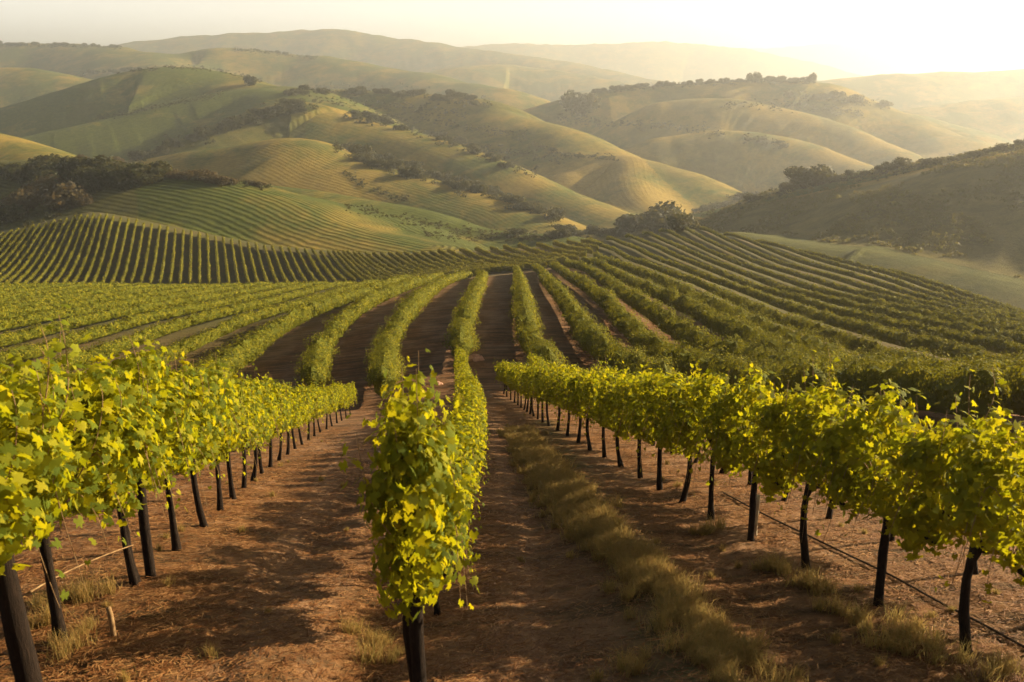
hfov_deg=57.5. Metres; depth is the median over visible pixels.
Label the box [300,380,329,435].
grapevine
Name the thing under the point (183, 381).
grapevine
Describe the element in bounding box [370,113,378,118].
shrub
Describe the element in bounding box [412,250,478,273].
vine row
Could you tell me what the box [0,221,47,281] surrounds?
vine row
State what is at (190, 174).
shrub
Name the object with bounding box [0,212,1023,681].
ground
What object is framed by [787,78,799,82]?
shrub
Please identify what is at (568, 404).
grapevine
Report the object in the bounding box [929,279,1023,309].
vine row
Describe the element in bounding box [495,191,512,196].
shrub
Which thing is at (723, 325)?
vine row
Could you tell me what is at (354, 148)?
shrub
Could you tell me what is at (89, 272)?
vine row
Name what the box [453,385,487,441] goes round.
grapevine
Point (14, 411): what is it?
grapevine
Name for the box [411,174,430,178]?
shrub
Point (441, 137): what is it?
shrub
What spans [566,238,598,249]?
vine row
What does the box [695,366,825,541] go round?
grapevine
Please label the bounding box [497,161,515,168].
shrub
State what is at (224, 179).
shrub
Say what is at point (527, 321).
vine row
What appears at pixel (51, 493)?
grapevine
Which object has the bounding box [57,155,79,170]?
shrub
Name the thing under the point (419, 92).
shrub
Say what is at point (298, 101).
shrub
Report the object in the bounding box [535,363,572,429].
grapevine
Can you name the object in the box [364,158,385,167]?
shrub
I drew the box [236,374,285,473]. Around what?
grapevine
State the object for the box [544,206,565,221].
shrub
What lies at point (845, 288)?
vine row
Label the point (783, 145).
shrub
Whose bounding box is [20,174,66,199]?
shrub
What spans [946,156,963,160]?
shrub
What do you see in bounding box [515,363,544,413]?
grapevine
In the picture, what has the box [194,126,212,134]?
shrub
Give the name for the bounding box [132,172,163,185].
shrub
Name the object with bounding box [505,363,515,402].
grapevine
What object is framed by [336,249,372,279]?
vine row
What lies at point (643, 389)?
grapevine
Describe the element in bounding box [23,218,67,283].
vine row
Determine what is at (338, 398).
grapevine
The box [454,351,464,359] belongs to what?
grapevine
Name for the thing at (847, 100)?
shrub
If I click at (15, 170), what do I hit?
shrub
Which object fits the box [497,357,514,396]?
grapevine
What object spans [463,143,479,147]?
shrub
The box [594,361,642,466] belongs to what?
grapevine
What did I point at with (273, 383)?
grapevine
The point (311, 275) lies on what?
vine row
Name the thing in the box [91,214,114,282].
vine row
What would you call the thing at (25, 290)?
vine row
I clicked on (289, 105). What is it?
shrub
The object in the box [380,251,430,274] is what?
vine row
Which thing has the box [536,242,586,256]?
vine row
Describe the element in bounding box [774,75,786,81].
shrub
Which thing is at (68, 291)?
vine row
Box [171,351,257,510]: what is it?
grapevine
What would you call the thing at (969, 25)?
sky
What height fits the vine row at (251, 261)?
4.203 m
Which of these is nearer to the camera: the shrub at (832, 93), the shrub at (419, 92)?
the shrub at (419, 92)
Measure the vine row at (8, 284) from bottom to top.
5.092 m
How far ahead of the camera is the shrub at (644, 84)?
1436.12 m
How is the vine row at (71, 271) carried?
on the ground at (430, 326)
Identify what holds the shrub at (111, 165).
on the ground at (430, 326)
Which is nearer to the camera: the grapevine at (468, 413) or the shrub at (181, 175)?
the grapevine at (468, 413)
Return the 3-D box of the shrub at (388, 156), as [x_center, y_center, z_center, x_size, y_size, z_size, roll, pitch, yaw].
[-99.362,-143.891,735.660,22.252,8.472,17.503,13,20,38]
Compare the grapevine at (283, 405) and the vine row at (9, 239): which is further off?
the vine row at (9, 239)
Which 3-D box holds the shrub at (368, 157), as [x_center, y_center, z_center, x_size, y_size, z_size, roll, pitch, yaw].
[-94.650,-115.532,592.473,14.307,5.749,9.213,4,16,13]
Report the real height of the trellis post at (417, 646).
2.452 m
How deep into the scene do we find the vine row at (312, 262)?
265.09 m
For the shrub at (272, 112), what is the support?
on the hills
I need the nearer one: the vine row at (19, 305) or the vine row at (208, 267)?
the vine row at (19, 305)
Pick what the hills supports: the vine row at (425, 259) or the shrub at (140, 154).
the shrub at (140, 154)
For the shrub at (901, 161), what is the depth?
401.46 m
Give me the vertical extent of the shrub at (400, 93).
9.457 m
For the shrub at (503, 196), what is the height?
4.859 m
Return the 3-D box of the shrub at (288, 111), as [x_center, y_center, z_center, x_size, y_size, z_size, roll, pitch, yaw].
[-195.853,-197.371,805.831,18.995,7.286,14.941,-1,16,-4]
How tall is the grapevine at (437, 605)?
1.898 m
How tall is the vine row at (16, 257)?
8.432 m
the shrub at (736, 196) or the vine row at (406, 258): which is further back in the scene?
the shrub at (736, 196)
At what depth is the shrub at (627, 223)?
476.23 m
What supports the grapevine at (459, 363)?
on the ground at (430, 326)
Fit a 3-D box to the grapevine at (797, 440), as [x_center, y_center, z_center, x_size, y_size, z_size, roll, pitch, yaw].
[3.640,1.705,11.238,1.310,2.985,2.359,-3,16,-10]
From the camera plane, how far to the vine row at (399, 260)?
259.67 m
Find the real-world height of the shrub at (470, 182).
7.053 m
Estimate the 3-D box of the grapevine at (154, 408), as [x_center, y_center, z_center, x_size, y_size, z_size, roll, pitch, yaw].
[-4.091,1.488,9.780,1.405,3.068,2.554,-1,16,-2]
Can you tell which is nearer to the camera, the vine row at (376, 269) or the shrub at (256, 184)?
the vine row at (376, 269)
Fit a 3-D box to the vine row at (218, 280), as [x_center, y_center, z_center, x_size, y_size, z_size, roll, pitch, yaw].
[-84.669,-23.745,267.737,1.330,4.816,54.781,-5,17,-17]
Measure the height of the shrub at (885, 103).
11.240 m
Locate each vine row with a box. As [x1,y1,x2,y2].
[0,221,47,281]
[0,223,40,275]
[0,224,34,268]
[0,227,25,260]
[0,228,18,252]
[0,230,12,244]
[0,280,273,330]
[0,280,300,346]
[0,280,328,364]
[0,280,356,382]
[0,281,39,287]
[0,281,58,290]
[0,281,93,294]
[0,281,119,296]
[0,281,241,319]
[0,282,143,301]
[0,282,180,304]
[0,283,213,310]
[5,219,55,282]
[6,277,384,384]
[12,219,61,282]
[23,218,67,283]
[33,215,75,282]
[41,273,414,418]
[43,213,82,282]
[53,214,88,281]
[62,212,95,282]
[73,214,101,281]
[81,213,108,282]
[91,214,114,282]
[102,217,121,282]
[110,217,129,282]
[119,219,138,283]
[129,222,144,283]
[139,223,152,283]
[148,224,160,284]
[159,225,168,283]
[168,228,176,283]
[178,229,184,283]
[188,230,192,282]
[197,231,201,282]
[205,233,210,282]
[213,236,220,283]
[221,236,229,282]
[229,238,239,281]
[238,239,249,282]
[246,242,258,280]
[254,242,268,281]
[263,245,278,282]
[271,245,287,282]
[278,245,297,281]
[287,246,306,282]
[290,271,443,388]
[295,247,317,281]
[304,247,326,281]
[311,247,336,281]
[319,250,346,280]
[327,249,356,281]
[332,250,364,280]
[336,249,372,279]
[342,250,381,279]
[346,250,390,279]
[353,251,394,277]
[357,251,398,275]
[360,270,472,398]
[364,251,419,277]
[372,251,426,275]
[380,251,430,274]
[388,251,448,274]
[395,250,457,273]
[403,250,467,271]
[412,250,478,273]
[421,250,490,272]
[428,250,501,271]
[437,248,512,270]
[440,269,488,356]
[447,247,523,269]
[459,247,533,268]
[474,246,546,267]
[490,245,557,264]
[502,244,567,262]
[506,265,569,365]
[517,242,578,260]
[531,262,686,380]
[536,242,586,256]
[548,261,837,404]
[552,239,593,253]
[562,259,1014,420]
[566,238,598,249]
[580,238,602,246]
[580,255,1023,415]
[590,237,993,367]
[593,250,1023,369]
[606,235,1022,365]
[625,233,1023,356]
[642,230,1023,344]
[658,228,1023,333]
[684,226,1023,326]
[696,226,1023,322]
[724,231,1023,318]
[755,239,1023,314]
[797,249,1023,314]
[855,264,1023,312]
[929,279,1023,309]
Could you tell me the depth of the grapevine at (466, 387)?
24.89 m
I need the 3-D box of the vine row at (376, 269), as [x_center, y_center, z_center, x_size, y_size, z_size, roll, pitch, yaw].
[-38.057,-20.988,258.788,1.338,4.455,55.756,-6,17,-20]
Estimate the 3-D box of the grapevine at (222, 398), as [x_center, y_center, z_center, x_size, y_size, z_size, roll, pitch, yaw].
[-4.382,1.544,12.871,1.269,2.872,2.214,-2,16,-5]
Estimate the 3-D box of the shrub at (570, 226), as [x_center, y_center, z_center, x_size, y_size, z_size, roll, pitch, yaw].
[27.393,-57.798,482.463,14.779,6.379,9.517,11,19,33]
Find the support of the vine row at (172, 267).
on the ground at (430, 326)
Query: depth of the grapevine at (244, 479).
17.68 m
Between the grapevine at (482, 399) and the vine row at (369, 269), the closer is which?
the grapevine at (482, 399)
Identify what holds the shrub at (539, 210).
on the hills
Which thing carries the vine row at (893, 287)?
on the ground at (430, 326)
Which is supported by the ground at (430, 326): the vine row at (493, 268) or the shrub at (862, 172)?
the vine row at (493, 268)
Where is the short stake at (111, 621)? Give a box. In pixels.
[106,606,116,635]
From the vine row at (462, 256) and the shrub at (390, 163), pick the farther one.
the shrub at (390, 163)
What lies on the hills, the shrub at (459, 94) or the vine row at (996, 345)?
the shrub at (459, 94)
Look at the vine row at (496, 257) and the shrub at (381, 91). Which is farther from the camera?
the shrub at (381, 91)
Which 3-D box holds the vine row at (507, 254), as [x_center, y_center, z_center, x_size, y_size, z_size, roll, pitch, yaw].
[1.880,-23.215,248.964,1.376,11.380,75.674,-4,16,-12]
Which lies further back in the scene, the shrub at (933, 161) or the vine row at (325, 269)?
the shrub at (933, 161)
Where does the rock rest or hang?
on the ground at (430, 326)
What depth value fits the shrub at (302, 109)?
802.32 m
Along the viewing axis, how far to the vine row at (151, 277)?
267.77 m
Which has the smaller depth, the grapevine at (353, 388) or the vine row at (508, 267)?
the grapevine at (353, 388)
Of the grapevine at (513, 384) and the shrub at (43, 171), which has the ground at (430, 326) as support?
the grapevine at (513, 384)
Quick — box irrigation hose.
[723,492,1023,647]
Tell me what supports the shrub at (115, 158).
on the hills
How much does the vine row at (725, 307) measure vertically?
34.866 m
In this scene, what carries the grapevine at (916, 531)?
on the ground at (430, 326)
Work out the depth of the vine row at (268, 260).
265.93 m
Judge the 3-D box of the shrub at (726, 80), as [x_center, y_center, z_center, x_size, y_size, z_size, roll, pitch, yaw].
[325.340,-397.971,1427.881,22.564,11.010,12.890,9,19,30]
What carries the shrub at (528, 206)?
on the hills
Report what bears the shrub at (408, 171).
on the hills
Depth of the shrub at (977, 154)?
359.57 m
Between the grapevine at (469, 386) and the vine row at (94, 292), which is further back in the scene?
the vine row at (94, 292)
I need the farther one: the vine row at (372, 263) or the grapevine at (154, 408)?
the vine row at (372, 263)
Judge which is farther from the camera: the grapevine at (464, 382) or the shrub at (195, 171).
the shrub at (195, 171)
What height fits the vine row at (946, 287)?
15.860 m
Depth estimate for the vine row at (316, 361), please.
69.69 m
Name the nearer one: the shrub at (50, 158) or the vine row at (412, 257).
the vine row at (412, 257)
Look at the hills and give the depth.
1008.06 m
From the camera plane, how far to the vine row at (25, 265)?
269.44 m
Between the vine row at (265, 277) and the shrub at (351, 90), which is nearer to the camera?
the vine row at (265, 277)
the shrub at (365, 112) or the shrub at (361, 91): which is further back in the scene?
the shrub at (361, 91)
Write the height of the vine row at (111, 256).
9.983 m
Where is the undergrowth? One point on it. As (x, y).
(100, 187)
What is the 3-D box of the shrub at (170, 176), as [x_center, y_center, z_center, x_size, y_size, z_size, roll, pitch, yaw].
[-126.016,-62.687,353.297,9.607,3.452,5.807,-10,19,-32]
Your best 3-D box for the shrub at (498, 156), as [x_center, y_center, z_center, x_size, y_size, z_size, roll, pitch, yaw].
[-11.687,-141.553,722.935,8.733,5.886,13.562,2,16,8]
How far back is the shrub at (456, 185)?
544.91 m
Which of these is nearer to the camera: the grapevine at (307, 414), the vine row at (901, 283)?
the grapevine at (307, 414)
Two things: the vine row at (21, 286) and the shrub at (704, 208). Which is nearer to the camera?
the vine row at (21, 286)
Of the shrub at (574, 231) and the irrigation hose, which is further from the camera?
the shrub at (574, 231)
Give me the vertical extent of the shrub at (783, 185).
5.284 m
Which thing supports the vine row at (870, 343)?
on the ground at (430, 326)
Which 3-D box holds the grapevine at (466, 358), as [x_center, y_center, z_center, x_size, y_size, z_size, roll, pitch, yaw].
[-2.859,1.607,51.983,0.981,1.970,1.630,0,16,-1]
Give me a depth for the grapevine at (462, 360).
50.77 m
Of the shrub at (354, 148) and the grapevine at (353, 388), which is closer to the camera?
the grapevine at (353, 388)
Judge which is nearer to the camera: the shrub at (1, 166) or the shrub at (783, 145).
the shrub at (1, 166)
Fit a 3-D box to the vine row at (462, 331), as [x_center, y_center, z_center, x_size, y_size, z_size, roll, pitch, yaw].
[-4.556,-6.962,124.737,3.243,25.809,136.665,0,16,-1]
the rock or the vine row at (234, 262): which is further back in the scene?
the vine row at (234, 262)
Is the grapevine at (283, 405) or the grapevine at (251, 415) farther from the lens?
the grapevine at (283, 405)
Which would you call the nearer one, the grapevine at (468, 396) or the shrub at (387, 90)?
the grapevine at (468, 396)
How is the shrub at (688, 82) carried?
on the hills
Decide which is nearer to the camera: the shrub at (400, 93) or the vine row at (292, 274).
the vine row at (292, 274)
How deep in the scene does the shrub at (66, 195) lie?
336.48 m
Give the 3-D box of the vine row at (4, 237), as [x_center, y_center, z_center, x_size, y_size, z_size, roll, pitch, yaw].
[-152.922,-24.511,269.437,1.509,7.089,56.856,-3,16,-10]
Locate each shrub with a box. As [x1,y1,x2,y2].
[0,163,6,175]
[0,187,44,213]
[1,160,39,179]
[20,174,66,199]
[25,153,62,170]
[26,162,74,181]
[40,181,86,210]
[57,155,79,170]
[70,165,102,180]
[74,154,114,168]
[74,159,122,174]
[74,192,94,205]
[75,171,103,188]
[91,166,134,186]
[100,161,131,173]
[113,156,124,161]
[124,160,172,177]
[127,149,149,159]
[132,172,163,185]
[166,171,182,178]
[177,169,189,179]
[184,168,213,174]
[185,171,197,179]
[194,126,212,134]
[194,127,207,136]
[196,170,216,181]
[204,177,217,183]
[208,174,237,184]
[220,125,234,131]
[243,75,257,85]
[243,116,261,124]
[248,181,266,186]
[255,109,266,116]
[266,108,275,116]
[273,103,285,113]
[275,108,295,115]
[283,90,295,94]
[285,102,300,108]
[289,99,304,103]
[292,107,307,111]
[298,84,309,89]
[316,88,328,93]
[342,87,358,93]
[348,143,374,154]
[351,109,360,114]
[351,114,358,118]
[352,155,372,161]
[353,153,364,161]
[354,88,367,94]
[361,110,371,117]
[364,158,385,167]
[366,162,380,166]
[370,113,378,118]
[372,88,384,93]
[375,153,394,160]
[376,88,391,93]
[376,116,390,122]
[381,159,405,169]
[390,90,405,96]
[392,123,408,130]
[396,166,424,177]
[398,160,424,168]
[398,166,418,176]
[402,161,420,167]
[411,89,426,94]
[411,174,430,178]
[423,169,438,178]
[433,170,453,179]
[435,94,443,100]
[435,135,446,139]
[441,179,455,186]
[444,95,450,100]
[445,89,454,94]
[448,180,470,190]
[449,92,468,97]
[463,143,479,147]
[466,147,483,153]
[467,100,479,104]
[467,180,477,189]
[471,182,488,192]
[485,152,497,156]
[486,186,501,193]
[492,154,502,160]
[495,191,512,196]
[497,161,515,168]
[499,194,508,199]
[503,201,534,210]
[504,195,526,203]
[508,228,527,234]
[515,201,542,210]
[533,207,547,213]
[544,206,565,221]
[547,227,570,238]
[553,224,577,230]
[559,90,601,116]
[562,226,578,235]
[586,224,609,233]
[590,88,601,92]
[594,155,607,158]
[606,228,625,236]
[613,211,647,232]
[638,200,686,233]
[639,83,649,86]
[657,80,668,85]
[666,213,699,230]
[681,80,692,84]
[698,205,714,210]
[718,77,731,82]
[721,201,732,206]
[732,192,740,200]
[739,191,747,199]
[742,192,764,201]
[744,72,762,82]
[758,136,766,140]
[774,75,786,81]
[778,182,792,190]
[779,143,787,147]
[783,164,836,188]
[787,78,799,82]
[800,76,813,81]
[809,72,816,82]
[828,90,846,98]
[832,175,847,182]
[842,99,851,102]
[844,169,854,176]
[847,94,861,102]
[859,171,871,175]
[874,161,897,170]
[876,100,893,106]
[891,157,911,166]
[918,157,932,163]
[929,157,946,164]
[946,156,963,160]
[965,149,984,157]
[981,148,993,152]
[992,143,1007,150]
[1013,139,1023,143]
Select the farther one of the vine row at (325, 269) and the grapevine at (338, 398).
the vine row at (325, 269)
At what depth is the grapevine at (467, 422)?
15.11 m
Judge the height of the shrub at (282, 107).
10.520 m
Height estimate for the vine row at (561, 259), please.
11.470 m
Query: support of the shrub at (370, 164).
on the hills
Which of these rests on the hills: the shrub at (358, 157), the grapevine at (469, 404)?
the shrub at (358, 157)
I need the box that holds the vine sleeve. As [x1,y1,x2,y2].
[754,495,759,535]
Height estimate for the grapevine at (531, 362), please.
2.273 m
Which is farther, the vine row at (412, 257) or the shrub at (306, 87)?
the shrub at (306, 87)
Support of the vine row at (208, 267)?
on the ground at (430, 326)
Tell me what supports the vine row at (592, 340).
on the ground at (430, 326)
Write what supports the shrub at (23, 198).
on the ground at (430, 326)
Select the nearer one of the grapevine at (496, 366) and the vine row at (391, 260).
the grapevine at (496, 366)
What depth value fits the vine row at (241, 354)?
72.32 m
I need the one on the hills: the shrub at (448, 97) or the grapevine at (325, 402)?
the shrub at (448, 97)
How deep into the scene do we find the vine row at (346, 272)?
263.71 m
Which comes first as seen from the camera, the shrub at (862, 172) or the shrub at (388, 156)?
the shrub at (862, 172)
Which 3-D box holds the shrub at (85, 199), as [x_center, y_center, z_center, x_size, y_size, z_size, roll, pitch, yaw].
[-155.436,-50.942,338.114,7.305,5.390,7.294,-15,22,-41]
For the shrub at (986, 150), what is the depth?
369.77 m
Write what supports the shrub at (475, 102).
on the hills
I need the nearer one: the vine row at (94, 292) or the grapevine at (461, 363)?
the grapevine at (461, 363)
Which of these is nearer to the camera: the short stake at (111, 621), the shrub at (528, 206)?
the short stake at (111, 621)
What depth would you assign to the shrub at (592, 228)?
486.01 m
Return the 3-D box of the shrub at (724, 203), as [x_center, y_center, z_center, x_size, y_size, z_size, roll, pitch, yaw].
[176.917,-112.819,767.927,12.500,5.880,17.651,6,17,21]
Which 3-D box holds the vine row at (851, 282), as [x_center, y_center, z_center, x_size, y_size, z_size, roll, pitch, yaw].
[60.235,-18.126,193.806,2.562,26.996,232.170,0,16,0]
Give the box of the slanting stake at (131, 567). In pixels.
[117,506,138,586]
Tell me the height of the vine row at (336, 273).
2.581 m
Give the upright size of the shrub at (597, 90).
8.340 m
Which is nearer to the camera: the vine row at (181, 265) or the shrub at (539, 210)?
the vine row at (181, 265)
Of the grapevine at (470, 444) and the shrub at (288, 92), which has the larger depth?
the shrub at (288, 92)
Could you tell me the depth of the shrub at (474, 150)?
731.19 m
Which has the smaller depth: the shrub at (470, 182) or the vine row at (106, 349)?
the vine row at (106, 349)
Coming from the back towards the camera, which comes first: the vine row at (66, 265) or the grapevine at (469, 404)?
the vine row at (66, 265)
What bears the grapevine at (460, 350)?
on the ground at (430, 326)
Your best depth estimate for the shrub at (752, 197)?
439.81 m
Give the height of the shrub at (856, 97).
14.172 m
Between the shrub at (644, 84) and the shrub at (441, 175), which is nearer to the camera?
the shrub at (441, 175)
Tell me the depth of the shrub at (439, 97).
1067.16 m
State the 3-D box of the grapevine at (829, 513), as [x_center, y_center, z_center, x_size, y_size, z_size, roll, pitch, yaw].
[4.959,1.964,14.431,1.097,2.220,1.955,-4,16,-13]
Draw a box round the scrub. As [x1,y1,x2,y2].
[637,139,1023,276]
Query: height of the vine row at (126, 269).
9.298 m
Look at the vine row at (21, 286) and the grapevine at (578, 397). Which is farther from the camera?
the vine row at (21, 286)
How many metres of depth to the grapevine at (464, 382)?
30.41 m
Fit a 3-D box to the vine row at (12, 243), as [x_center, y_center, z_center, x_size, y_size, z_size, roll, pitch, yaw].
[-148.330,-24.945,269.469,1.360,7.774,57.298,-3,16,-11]
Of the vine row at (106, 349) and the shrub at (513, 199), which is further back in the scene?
the shrub at (513, 199)
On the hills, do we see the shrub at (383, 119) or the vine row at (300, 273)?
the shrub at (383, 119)
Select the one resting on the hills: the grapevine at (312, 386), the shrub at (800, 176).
the shrub at (800, 176)
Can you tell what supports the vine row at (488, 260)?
on the ground at (430, 326)
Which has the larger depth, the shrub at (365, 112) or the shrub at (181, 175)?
the shrub at (365, 112)
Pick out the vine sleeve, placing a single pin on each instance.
(757, 511)
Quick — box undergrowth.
[0,42,1023,241]
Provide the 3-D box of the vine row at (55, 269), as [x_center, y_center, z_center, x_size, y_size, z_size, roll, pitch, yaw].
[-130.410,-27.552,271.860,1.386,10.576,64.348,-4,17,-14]
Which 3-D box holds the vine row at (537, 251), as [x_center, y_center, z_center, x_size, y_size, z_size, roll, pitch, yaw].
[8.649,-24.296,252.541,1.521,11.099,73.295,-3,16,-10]
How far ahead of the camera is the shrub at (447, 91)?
1097.15 m
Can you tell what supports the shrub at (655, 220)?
on the hills
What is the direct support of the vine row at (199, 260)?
on the ground at (430, 326)
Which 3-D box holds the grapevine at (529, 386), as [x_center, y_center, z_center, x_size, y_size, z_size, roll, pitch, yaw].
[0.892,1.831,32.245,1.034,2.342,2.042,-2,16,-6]
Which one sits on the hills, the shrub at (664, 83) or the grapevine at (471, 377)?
the shrub at (664, 83)
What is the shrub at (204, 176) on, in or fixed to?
on the ground at (430, 326)
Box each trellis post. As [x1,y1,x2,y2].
[0,511,42,681]
[136,461,155,577]
[406,474,426,681]
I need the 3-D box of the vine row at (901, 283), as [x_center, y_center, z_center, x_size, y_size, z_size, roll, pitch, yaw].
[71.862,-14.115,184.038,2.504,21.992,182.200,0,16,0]
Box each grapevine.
[0,304,90,607]
[0,325,180,643]
[52,329,198,583]
[103,340,238,550]
[162,350,248,526]
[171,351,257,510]
[188,369,271,499]
[220,363,271,488]
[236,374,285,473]
[237,371,283,480]
[239,381,292,466]
[264,372,301,460]
[282,379,306,454]
[287,384,313,448]
[289,383,317,444]
[290,388,323,440]
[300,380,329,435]
[310,386,337,428]
[312,381,329,431]
[322,384,342,425]
[328,377,348,422]
[337,386,352,420]
[338,348,480,681]
[342,383,355,417]
[344,381,356,414]
[430,429,484,576]
[431,459,477,615]
[433,416,487,501]
[436,405,489,479]
[439,426,484,527]
[444,395,487,468]
[446,405,488,469]
[448,392,490,442]
[451,385,489,434]
[452,352,468,373]
[452,378,483,407]
[452,383,489,434]
[453,346,467,360]
[453,365,470,386]
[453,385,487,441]
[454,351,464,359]
[454,355,469,367]
[454,358,467,380]
[454,360,467,368]
[454,364,471,385]
[454,376,480,388]
[456,379,485,402]
[457,371,480,388]
[457,378,482,392]
[494,361,505,393]
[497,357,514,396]
[500,362,515,399]
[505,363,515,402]
[506,362,522,404]
[509,363,523,407]
[512,361,525,409]
[515,359,532,411]
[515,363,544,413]
[517,361,545,415]
[522,360,545,418]
[523,360,554,422]
[525,352,541,365]
[529,354,544,366]
[530,352,565,425]
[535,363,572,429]
[545,363,586,436]
[552,367,600,442]
[559,355,618,450]
[574,369,616,457]
[594,360,618,375]
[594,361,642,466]
[605,367,683,478]
[614,356,705,489]
[646,357,733,502]
[660,359,769,518]
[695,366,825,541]
[722,385,767,484]
[731,343,895,569]
[756,380,792,501]
[783,392,867,518]
[798,382,994,606]
[855,360,1023,656]
[865,416,931,541]
[912,400,1020,574]
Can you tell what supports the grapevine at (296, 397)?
on the ground at (430, 326)
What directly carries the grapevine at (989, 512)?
on the ground at (430, 326)
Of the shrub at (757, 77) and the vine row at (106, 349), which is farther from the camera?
the shrub at (757, 77)
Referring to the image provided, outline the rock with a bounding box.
[468,354,483,361]
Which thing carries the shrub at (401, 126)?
on the hills
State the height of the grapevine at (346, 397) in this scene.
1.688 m
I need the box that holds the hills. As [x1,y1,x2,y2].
[0,29,1023,309]
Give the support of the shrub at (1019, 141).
on the hills
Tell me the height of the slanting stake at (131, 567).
1.356 m
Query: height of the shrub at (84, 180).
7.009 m
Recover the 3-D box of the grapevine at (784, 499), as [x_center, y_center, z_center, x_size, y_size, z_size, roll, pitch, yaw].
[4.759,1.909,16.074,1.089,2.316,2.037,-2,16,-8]
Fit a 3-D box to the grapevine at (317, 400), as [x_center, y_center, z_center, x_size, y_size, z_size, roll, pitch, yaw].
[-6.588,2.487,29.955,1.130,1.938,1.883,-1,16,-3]
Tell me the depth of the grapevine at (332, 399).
34.46 m
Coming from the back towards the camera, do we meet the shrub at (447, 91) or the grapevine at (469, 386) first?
the shrub at (447, 91)
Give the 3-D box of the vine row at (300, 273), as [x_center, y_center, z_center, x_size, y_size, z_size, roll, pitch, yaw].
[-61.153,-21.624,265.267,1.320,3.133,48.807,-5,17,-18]
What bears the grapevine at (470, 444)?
on the ground at (430, 326)
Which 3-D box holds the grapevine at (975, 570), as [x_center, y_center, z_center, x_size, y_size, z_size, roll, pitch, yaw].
[5.647,2.005,11.152,1.069,2.240,1.888,-3,16,-11]
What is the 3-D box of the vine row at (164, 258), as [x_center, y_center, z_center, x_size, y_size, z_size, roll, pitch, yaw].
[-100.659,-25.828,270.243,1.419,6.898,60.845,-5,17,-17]
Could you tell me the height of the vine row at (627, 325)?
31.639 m
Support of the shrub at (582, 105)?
on the hills
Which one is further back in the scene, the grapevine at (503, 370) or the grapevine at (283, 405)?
the grapevine at (503, 370)
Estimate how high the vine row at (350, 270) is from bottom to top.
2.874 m
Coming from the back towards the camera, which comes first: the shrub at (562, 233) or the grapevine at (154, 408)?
the shrub at (562, 233)
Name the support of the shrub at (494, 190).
on the hills
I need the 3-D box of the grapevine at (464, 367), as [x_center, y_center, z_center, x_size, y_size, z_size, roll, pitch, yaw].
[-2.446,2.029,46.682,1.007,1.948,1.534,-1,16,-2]
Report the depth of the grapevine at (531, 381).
30.73 m
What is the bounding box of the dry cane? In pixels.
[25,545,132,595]
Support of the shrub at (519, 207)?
on the hills
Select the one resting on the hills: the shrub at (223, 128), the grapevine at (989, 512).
the shrub at (223, 128)
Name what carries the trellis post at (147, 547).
on the ground at (430, 326)
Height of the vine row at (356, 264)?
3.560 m
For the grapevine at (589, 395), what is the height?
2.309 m
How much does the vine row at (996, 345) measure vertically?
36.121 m
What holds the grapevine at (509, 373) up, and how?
on the ground at (430, 326)
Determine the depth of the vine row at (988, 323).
128.83 m
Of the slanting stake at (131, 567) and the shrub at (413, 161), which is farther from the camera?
the shrub at (413, 161)
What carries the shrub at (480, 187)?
on the hills
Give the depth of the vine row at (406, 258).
260.02 m
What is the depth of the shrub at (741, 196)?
779.87 m
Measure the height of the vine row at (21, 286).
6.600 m
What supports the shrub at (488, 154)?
on the hills
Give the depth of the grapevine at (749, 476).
17.90 m
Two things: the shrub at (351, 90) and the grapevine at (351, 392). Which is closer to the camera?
the grapevine at (351, 392)
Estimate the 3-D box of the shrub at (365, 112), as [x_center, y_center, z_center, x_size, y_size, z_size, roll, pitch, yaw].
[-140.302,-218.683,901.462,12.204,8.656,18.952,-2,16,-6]
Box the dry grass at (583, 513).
[25,413,1023,681]
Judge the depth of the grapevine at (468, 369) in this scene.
45.37 m
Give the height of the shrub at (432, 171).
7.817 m
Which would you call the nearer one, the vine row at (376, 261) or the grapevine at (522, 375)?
the grapevine at (522, 375)
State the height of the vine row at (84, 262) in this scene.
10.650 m
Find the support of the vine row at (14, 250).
on the ground at (430, 326)
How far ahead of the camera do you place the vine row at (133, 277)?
267.28 m
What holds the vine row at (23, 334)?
on the ground at (430, 326)
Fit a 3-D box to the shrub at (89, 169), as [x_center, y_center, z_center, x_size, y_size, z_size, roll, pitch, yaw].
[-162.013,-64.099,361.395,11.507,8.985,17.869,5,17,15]
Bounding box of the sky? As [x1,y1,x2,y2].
[0,0,1023,54]
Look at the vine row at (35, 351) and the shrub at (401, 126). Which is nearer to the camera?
the vine row at (35, 351)
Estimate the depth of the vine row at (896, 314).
109.83 m
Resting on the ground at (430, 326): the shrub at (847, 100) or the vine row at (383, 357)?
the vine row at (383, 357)
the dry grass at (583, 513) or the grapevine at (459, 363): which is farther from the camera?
the grapevine at (459, 363)
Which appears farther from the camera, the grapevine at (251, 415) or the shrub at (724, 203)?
the shrub at (724, 203)
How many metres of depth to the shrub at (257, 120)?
787.23 m
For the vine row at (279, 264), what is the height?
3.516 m
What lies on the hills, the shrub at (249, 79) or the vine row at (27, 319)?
the shrub at (249, 79)
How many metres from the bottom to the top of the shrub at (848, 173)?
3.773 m
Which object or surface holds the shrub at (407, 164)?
on the hills
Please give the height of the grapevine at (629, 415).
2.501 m
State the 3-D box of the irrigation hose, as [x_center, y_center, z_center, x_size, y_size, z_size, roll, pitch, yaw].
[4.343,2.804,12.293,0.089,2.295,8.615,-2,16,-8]
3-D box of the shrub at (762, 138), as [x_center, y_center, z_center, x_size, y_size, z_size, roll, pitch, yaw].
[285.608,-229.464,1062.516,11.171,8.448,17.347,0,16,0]
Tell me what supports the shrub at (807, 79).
on the hills
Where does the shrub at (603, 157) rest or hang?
on the hills

